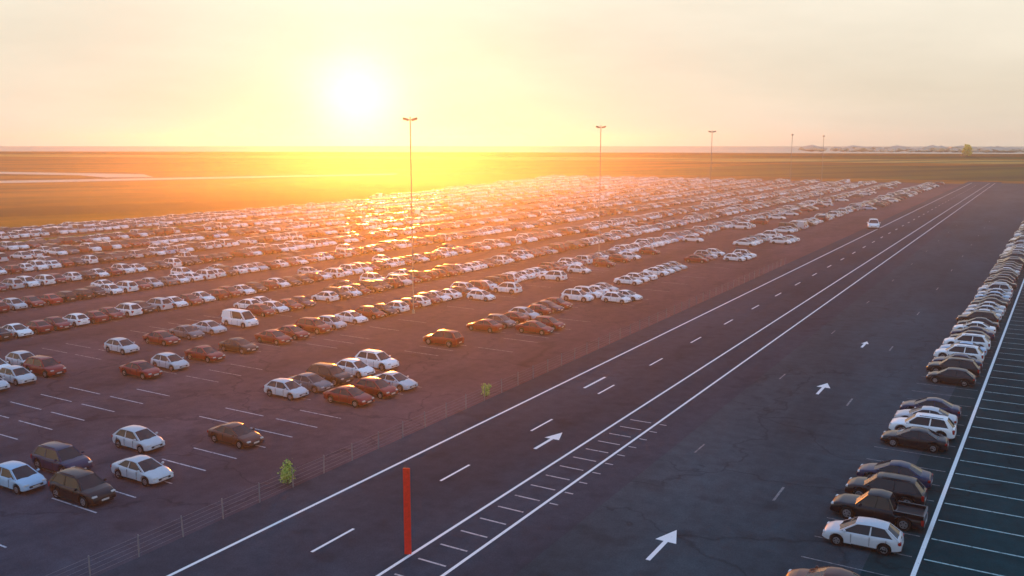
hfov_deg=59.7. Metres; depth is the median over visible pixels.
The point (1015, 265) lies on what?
parked car
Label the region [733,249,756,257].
parked car
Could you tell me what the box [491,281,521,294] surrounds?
parked car
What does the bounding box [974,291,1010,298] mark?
parked car
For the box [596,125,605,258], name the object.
street lamp
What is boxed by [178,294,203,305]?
parked car
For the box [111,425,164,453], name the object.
parked car
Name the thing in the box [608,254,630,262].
parked car
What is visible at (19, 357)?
parked car
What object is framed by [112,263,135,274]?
parked car
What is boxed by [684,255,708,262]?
parked car
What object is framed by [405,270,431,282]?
parked car
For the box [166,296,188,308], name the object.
parked car
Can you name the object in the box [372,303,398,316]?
parked car
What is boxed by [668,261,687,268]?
parked car
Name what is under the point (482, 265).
parked car
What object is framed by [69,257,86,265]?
parked car
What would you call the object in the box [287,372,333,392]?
parked car
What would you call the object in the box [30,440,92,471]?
parked car
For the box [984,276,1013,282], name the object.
parked car
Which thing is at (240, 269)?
parked car
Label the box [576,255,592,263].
parked car
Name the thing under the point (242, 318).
van
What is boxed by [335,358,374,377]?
parked car
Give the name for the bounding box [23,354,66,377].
parked car
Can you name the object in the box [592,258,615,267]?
parked car
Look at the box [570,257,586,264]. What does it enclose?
parked car
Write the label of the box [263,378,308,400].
parked car
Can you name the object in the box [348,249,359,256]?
parked car
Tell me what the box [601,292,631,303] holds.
parked car
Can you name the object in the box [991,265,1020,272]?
parked car
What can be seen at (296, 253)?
parked car
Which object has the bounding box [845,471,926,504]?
parked car
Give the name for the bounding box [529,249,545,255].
parked car
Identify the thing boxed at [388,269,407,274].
parked car
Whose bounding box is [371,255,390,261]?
parked car
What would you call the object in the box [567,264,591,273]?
parked car
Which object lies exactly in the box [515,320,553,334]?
parked car
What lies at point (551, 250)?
parked car
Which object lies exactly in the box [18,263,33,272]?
parked car
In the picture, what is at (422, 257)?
parked car
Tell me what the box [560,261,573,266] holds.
parked car
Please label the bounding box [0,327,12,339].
parked car
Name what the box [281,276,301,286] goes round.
parked car
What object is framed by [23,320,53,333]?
parked car
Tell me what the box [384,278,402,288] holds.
parked car
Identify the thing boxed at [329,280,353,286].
parked car
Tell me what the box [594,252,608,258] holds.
parked car
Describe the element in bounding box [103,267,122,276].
parked car
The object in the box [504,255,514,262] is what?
parked car
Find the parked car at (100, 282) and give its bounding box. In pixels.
[90,279,113,285]
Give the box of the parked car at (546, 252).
[535,248,550,255]
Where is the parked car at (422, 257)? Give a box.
[413,254,429,262]
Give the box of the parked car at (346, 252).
[336,249,351,257]
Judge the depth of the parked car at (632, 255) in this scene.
173.23 m
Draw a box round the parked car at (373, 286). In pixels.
[357,280,384,292]
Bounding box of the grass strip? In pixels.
[10,214,303,241]
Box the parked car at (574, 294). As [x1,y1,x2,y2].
[560,288,593,302]
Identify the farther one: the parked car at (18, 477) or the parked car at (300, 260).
the parked car at (300, 260)
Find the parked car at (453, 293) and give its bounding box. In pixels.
[440,288,462,299]
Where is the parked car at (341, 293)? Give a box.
[321,286,351,300]
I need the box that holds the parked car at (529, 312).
[508,306,539,319]
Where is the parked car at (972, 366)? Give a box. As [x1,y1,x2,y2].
[926,356,980,376]
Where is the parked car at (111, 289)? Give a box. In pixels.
[99,283,123,294]
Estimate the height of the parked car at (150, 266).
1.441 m
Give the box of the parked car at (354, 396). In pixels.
[323,385,374,407]
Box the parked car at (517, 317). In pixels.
[503,311,529,323]
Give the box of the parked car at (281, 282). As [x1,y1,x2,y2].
[268,278,290,288]
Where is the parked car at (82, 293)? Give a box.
[72,288,93,299]
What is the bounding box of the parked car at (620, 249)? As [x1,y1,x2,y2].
[610,247,627,251]
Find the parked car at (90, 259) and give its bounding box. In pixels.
[80,255,98,264]
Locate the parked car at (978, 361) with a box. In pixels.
[932,353,982,368]
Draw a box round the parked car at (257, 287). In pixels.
[244,282,267,292]
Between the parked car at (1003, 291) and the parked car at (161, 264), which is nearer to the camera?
the parked car at (1003, 291)
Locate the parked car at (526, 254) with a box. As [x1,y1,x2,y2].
[511,249,533,258]
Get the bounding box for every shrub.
[277,459,295,484]
[481,383,491,396]
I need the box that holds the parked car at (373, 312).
[354,305,385,319]
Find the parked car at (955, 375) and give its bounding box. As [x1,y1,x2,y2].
[926,367,975,386]
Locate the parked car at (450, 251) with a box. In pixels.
[437,247,457,255]
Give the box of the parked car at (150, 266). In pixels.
[140,262,158,270]
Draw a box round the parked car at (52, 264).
[44,260,61,268]
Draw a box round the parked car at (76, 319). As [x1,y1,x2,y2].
[62,313,89,326]
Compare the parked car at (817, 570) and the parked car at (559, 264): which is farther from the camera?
the parked car at (559, 264)
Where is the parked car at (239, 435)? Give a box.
[207,421,263,448]
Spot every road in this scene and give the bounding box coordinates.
[98,182,1001,575]
[514,183,1023,575]
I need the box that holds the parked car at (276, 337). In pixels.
[254,329,291,344]
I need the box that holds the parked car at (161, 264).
[152,260,170,269]
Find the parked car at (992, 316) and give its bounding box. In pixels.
[957,310,998,322]
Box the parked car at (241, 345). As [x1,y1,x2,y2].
[218,337,258,353]
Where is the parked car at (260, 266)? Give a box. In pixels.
[250,262,268,271]
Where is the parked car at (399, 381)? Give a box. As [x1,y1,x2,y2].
[372,371,417,391]
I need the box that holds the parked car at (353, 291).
[340,286,361,297]
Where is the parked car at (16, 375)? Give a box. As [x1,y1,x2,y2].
[0,365,36,385]
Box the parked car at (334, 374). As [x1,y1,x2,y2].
[305,361,352,385]
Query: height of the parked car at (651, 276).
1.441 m
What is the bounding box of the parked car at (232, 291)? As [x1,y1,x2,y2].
[217,286,241,297]
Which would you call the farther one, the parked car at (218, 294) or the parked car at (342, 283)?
the parked car at (342, 283)
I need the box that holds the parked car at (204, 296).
[191,291,215,302]
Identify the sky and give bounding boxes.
[0,0,1023,146]
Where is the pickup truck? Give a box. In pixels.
[830,488,927,530]
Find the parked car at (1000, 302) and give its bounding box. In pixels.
[970,297,1007,307]
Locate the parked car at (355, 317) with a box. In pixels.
[333,310,367,324]
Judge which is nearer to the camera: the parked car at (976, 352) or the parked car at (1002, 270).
the parked car at (976, 352)
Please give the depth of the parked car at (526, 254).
174.38 m
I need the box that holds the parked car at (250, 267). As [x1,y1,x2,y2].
[240,264,259,272]
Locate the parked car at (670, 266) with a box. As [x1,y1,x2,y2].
[661,263,681,270]
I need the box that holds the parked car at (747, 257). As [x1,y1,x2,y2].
[735,252,751,259]
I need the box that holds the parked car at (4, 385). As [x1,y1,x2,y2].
[0,377,9,390]
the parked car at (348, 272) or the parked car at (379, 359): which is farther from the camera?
the parked car at (348, 272)
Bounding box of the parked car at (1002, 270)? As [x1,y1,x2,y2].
[989,269,1017,275]
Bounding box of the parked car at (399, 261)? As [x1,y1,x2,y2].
[389,258,404,265]
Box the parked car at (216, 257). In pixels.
[209,254,223,261]
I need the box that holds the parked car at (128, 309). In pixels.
[114,302,142,317]
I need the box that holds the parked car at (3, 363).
[0,358,9,368]
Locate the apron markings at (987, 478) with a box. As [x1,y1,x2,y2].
[924,291,1023,575]
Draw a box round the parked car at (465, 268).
[455,264,471,271]
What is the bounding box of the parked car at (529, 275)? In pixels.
[519,270,535,279]
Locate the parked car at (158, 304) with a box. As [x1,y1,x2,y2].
[147,297,172,311]
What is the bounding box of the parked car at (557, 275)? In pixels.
[539,270,567,281]
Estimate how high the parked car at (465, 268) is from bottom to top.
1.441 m
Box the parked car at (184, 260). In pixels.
[171,256,192,266]
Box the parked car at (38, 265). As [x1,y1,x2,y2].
[27,260,48,270]
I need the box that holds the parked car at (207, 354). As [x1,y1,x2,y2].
[184,345,224,362]
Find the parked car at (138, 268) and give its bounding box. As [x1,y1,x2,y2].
[129,263,147,272]
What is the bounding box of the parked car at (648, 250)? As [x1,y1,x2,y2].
[639,247,659,254]
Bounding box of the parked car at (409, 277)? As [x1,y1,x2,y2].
[403,274,421,282]
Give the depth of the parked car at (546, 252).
180.46 m
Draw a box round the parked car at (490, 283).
[481,280,497,289]
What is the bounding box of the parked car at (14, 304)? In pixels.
[2,298,27,310]
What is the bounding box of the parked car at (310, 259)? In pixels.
[299,255,316,263]
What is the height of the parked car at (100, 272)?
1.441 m
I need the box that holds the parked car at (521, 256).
[513,253,527,260]
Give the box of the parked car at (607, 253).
[595,251,611,256]
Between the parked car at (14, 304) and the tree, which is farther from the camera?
the tree
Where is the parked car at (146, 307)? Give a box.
[130,301,154,313]
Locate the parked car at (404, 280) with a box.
[384,274,411,285]
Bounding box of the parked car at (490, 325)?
[466,319,503,332]
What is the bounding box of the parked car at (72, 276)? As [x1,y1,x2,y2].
[62,272,81,281]
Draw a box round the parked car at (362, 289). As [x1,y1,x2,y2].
[348,284,370,295]
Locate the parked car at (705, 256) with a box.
[688,253,712,259]
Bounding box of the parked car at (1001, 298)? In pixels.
[973,294,1009,304]
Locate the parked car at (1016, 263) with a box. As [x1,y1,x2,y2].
[994,261,1022,268]
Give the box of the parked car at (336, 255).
[328,251,342,259]
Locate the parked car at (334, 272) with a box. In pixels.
[324,267,344,278]
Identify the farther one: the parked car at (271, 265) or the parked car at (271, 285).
the parked car at (271, 265)
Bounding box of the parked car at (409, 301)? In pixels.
[398,298,419,308]
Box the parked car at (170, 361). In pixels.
[150,352,188,371]
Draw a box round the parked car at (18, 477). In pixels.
[0,460,46,494]
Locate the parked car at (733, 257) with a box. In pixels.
[723,253,745,261]
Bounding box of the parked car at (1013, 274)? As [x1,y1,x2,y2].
[990,271,1017,280]
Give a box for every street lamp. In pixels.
[403,117,417,313]
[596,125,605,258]
[708,130,715,234]
[788,134,793,210]
[820,136,824,201]
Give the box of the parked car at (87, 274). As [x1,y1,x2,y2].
[79,270,97,279]
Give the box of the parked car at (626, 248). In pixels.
[614,245,634,252]
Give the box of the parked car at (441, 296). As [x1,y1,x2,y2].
[427,291,451,301]
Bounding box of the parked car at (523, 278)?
[506,271,527,280]
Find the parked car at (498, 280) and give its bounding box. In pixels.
[482,276,504,284]
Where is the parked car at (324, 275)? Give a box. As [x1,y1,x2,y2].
[313,271,332,280]
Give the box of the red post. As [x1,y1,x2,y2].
[403,468,411,553]
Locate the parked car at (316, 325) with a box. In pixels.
[294,316,331,334]
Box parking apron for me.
[860,266,1023,575]
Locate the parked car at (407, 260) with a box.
[397,257,414,264]
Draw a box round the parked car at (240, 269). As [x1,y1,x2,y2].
[231,266,248,274]
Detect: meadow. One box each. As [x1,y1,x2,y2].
[0,152,1023,158]
[579,164,1023,180]
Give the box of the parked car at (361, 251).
[353,247,367,255]
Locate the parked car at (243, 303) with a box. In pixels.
[233,298,259,308]
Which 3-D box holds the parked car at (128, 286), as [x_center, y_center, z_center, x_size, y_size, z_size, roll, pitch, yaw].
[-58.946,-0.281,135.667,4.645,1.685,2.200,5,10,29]
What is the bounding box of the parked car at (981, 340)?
[943,333,990,349]
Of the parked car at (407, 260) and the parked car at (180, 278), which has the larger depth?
the parked car at (407, 260)
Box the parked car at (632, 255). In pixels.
[621,252,640,259]
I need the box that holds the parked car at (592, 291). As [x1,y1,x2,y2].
[573,285,602,298]
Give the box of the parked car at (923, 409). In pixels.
[894,406,957,425]
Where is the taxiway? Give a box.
[0,172,151,177]
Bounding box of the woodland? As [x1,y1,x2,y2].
[798,145,1023,152]
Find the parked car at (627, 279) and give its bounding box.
[613,275,642,285]
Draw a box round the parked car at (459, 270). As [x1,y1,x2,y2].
[441,263,464,273]
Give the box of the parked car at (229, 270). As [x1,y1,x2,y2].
[213,265,237,276]
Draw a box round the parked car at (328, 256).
[316,252,333,260]
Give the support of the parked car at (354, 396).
on the parking lot
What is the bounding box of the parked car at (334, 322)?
[318,315,346,329]
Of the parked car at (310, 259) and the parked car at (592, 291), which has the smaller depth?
the parked car at (592, 291)
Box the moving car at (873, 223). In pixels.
[867,219,880,228]
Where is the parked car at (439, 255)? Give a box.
[430,252,444,259]
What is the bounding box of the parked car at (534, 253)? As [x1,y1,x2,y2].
[527,250,539,257]
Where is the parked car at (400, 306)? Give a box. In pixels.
[387,301,409,313]
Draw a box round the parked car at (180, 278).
[168,274,189,283]
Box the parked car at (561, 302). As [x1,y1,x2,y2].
[539,297,572,307]
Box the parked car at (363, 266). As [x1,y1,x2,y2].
[350,262,372,272]
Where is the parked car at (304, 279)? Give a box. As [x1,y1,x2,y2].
[292,274,313,284]
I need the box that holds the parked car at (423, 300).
[410,295,430,307]
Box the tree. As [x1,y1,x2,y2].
[961,144,972,155]
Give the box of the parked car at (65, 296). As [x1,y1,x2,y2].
[56,291,77,302]
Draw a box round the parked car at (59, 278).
[50,273,67,283]
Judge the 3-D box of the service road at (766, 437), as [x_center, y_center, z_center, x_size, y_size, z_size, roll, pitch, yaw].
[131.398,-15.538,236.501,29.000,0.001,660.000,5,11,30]
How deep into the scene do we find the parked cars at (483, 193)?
254.73 m
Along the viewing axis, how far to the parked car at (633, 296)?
127.48 m
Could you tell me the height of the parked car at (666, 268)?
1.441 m
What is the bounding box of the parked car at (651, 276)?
[640,271,657,280]
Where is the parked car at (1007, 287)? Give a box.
[978,283,1012,294]
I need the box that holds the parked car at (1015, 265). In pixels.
[993,263,1021,270]
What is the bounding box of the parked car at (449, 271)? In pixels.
[433,265,457,276]
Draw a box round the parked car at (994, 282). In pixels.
[982,282,1011,286]
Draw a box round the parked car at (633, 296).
[618,290,642,301]
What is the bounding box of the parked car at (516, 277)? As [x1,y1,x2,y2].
[502,272,520,282]
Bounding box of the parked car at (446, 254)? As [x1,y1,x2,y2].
[432,250,450,257]
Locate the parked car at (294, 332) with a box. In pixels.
[276,325,309,339]
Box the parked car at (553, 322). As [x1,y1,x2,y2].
[533,315,564,330]
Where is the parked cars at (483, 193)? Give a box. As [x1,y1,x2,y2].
[0,175,1023,265]
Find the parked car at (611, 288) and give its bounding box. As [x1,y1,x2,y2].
[590,282,618,291]
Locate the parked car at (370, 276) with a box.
[359,272,384,280]
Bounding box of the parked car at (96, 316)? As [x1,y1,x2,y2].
[84,310,108,323]
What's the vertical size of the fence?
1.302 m
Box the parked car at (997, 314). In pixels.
[961,309,1001,319]
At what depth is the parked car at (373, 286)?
134.73 m
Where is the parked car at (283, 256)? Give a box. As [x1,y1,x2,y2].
[276,253,294,259]
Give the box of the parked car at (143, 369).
[119,360,162,379]
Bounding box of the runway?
[0,174,394,182]
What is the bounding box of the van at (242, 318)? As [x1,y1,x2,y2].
[221,308,258,328]
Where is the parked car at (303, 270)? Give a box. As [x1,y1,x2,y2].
[297,267,316,274]
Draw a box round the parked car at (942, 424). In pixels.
[889,412,956,438]
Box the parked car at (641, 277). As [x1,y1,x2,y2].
[627,273,649,282]
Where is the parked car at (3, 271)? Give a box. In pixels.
[0,267,6,274]
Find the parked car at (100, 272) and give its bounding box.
[89,268,109,277]
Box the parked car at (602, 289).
[591,285,609,294]
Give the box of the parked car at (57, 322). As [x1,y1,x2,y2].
[43,316,71,330]
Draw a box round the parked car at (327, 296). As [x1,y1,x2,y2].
[311,291,338,302]
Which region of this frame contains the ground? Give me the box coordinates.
[0,146,1023,227]
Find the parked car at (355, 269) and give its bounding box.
[339,264,363,274]
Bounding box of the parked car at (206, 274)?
[195,269,215,280]
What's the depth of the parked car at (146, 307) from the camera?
118.19 m
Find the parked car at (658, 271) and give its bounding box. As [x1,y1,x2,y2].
[643,267,669,276]
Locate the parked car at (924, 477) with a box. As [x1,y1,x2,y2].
[857,459,932,487]
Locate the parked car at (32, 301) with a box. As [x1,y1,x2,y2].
[20,296,45,307]
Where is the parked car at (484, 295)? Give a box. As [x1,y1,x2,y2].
[466,289,495,301]
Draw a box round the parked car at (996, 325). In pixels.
[957,317,999,329]
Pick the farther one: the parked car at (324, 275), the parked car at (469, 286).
the parked car at (324, 275)
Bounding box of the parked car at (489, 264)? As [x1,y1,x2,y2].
[477,259,494,268]
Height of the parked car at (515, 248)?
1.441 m
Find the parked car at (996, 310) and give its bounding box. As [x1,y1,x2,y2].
[965,305,1003,315]
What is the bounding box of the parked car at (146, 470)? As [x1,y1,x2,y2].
[110,455,173,486]
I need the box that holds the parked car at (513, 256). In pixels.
[499,252,520,260]
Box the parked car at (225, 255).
[218,252,232,260]
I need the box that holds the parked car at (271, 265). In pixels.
[262,261,279,269]
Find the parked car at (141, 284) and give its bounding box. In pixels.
[132,280,151,290]
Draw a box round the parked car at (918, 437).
[880,426,948,452]
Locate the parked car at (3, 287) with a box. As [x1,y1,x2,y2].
[0,283,8,290]
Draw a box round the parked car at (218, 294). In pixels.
[206,289,229,300]
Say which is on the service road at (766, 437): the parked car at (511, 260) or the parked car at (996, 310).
the parked car at (996, 310)
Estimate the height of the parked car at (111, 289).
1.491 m
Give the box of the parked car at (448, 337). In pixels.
[423,329,463,346]
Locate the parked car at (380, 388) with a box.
[352,376,397,398]
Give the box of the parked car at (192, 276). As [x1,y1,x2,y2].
[183,272,203,281]
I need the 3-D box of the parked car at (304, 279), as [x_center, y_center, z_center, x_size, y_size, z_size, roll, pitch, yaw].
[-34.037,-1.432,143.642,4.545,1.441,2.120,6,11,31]
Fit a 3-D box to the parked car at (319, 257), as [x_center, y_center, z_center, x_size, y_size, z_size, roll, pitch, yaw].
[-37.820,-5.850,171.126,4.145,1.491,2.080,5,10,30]
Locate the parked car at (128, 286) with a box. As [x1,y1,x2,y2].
[115,280,138,292]
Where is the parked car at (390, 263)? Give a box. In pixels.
[378,259,397,268]
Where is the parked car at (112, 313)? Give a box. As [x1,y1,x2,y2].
[98,307,124,320]
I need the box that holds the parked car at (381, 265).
[372,261,389,269]
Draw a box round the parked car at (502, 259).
[491,255,509,264]
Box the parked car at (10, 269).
[3,265,21,273]
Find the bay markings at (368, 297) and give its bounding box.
[2,181,906,399]
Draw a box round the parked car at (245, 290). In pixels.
[233,284,255,295]
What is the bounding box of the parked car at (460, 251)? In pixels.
[452,248,465,255]
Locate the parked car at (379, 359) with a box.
[354,348,398,370]
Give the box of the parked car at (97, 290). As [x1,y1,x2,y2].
[84,285,107,296]
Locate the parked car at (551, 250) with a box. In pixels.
[542,246,557,253]
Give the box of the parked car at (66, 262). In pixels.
[57,259,73,267]
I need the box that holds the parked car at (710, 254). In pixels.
[693,250,717,258]
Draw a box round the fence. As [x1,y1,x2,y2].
[46,262,781,575]
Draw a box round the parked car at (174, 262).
[163,258,181,267]
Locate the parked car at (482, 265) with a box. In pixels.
[471,261,487,268]
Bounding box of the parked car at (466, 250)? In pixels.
[456,247,471,253]
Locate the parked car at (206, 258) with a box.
[197,255,212,262]
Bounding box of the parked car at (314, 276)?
[304,272,322,280]
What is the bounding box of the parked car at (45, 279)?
[34,274,55,285]
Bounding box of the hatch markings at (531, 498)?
[394,419,665,575]
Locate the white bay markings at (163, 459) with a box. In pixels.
[0,387,340,547]
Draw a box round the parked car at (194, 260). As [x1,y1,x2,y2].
[186,256,202,264]
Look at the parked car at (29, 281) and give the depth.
139.44 m
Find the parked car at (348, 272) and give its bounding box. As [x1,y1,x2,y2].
[337,267,352,275]
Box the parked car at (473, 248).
[463,244,478,252]
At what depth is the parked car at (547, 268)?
153.75 m
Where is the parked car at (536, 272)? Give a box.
[525,268,540,276]
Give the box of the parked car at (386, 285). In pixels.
[371,280,392,289]
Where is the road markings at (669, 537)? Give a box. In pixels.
[167,183,1023,575]
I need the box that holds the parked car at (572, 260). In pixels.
[557,257,582,264]
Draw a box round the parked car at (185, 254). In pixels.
[176,252,196,256]
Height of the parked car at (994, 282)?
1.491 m
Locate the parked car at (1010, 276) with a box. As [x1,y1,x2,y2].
[986,274,1015,282]
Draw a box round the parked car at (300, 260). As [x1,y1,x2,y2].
[291,256,308,264]
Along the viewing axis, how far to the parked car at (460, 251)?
180.03 m
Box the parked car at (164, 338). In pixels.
[142,330,180,345]
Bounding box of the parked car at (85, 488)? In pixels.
[48,466,115,507]
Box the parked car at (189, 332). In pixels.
[168,325,204,339]
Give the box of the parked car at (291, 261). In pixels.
[281,257,298,266]
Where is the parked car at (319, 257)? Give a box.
[310,254,325,261]
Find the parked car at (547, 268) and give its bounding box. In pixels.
[539,265,554,270]
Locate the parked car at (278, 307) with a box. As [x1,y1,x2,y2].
[262,300,288,313]
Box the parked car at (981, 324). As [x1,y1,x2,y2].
[953,321,995,333]
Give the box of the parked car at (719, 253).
[707,248,724,256]
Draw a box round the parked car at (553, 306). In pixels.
[531,300,563,312]
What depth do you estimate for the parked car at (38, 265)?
158.35 m
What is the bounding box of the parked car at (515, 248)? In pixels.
[508,246,526,251]
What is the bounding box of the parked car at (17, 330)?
[3,323,33,337]
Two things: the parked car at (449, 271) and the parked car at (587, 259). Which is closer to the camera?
the parked car at (449, 271)
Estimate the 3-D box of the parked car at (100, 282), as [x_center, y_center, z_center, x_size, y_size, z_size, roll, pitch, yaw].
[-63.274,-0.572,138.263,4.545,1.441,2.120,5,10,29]
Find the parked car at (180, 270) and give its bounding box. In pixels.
[170,266,191,274]
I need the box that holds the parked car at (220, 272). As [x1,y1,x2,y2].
[211,269,225,277]
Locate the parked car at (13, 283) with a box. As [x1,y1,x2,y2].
[0,278,24,289]
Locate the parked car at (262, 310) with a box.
[245,303,275,316]
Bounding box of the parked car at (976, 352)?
[933,343,984,360]
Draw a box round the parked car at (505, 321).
[483,314,516,328]
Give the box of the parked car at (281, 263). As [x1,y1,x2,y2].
[273,259,288,267]
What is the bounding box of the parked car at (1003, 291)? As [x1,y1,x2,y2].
[977,288,1012,297]
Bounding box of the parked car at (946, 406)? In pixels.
[900,397,961,417]
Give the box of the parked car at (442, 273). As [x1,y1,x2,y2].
[430,269,446,277]
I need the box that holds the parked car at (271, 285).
[259,280,278,290]
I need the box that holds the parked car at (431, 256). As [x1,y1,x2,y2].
[421,253,436,260]
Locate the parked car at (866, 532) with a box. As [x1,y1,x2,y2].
[822,516,903,555]
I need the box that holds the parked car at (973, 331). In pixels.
[950,330,990,340]
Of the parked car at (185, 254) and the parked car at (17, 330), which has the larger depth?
the parked car at (185, 254)
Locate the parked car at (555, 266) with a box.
[537,262,563,270]
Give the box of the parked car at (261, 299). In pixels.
[253,296,270,302]
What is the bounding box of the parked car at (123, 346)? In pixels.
[103,337,139,354]
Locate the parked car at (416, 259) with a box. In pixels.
[404,255,421,262]
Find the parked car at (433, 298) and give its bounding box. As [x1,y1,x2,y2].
[414,292,440,304]
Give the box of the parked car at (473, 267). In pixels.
[463,263,480,271]
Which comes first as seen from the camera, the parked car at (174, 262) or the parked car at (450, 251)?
the parked car at (174, 262)
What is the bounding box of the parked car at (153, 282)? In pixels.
[141,277,163,288]
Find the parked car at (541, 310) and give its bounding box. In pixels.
[528,304,552,315]
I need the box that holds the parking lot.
[0,178,961,575]
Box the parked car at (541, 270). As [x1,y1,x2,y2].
[532,267,547,273]
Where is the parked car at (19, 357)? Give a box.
[4,350,34,366]
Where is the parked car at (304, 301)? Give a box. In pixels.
[290,296,315,307]
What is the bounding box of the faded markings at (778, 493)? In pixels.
[694,221,1021,575]
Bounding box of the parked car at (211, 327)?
[191,320,226,334]
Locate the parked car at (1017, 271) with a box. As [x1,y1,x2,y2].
[990,267,1019,275]
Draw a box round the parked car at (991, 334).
[950,326,994,338]
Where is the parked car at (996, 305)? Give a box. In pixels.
[967,301,1005,311]
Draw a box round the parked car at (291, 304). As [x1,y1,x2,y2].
[278,298,302,310]
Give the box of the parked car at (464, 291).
[451,286,469,295]
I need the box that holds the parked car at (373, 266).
[365,262,379,270]
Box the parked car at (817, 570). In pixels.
[785,565,859,575]
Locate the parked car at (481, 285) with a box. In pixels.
[468,280,488,290]
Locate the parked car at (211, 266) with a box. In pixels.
[205,264,222,268]
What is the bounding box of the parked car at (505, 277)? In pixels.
[495,274,513,281]
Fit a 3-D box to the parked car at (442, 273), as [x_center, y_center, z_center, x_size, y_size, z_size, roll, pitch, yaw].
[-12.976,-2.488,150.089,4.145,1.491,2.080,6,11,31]
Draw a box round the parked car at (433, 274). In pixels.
[423,270,438,278]
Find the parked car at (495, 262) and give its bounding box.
[483,258,500,265]
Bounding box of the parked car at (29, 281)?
[16,275,39,287]
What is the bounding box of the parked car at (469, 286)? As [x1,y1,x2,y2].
[449,281,478,290]
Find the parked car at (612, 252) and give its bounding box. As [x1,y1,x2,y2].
[606,250,618,254]
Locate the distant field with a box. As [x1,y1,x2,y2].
[0,154,1023,163]
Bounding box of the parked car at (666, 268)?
[650,265,675,272]
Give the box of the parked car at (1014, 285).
[984,279,1016,288]
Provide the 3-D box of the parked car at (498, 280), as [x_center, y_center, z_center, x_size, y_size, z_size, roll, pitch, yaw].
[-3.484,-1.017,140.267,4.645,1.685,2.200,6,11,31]
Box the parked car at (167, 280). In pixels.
[158,276,177,285]
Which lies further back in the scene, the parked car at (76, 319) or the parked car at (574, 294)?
the parked car at (574, 294)
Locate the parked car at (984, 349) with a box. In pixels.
[939,341,986,355]
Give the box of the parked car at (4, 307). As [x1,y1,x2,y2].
[0,301,9,311]
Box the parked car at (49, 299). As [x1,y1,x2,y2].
[38,294,62,305]
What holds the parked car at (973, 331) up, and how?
on the service road at (766, 437)
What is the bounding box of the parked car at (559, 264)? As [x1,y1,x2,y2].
[552,262,567,269]
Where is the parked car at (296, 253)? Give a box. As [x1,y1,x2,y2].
[288,250,303,256]
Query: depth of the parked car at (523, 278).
145.84 m

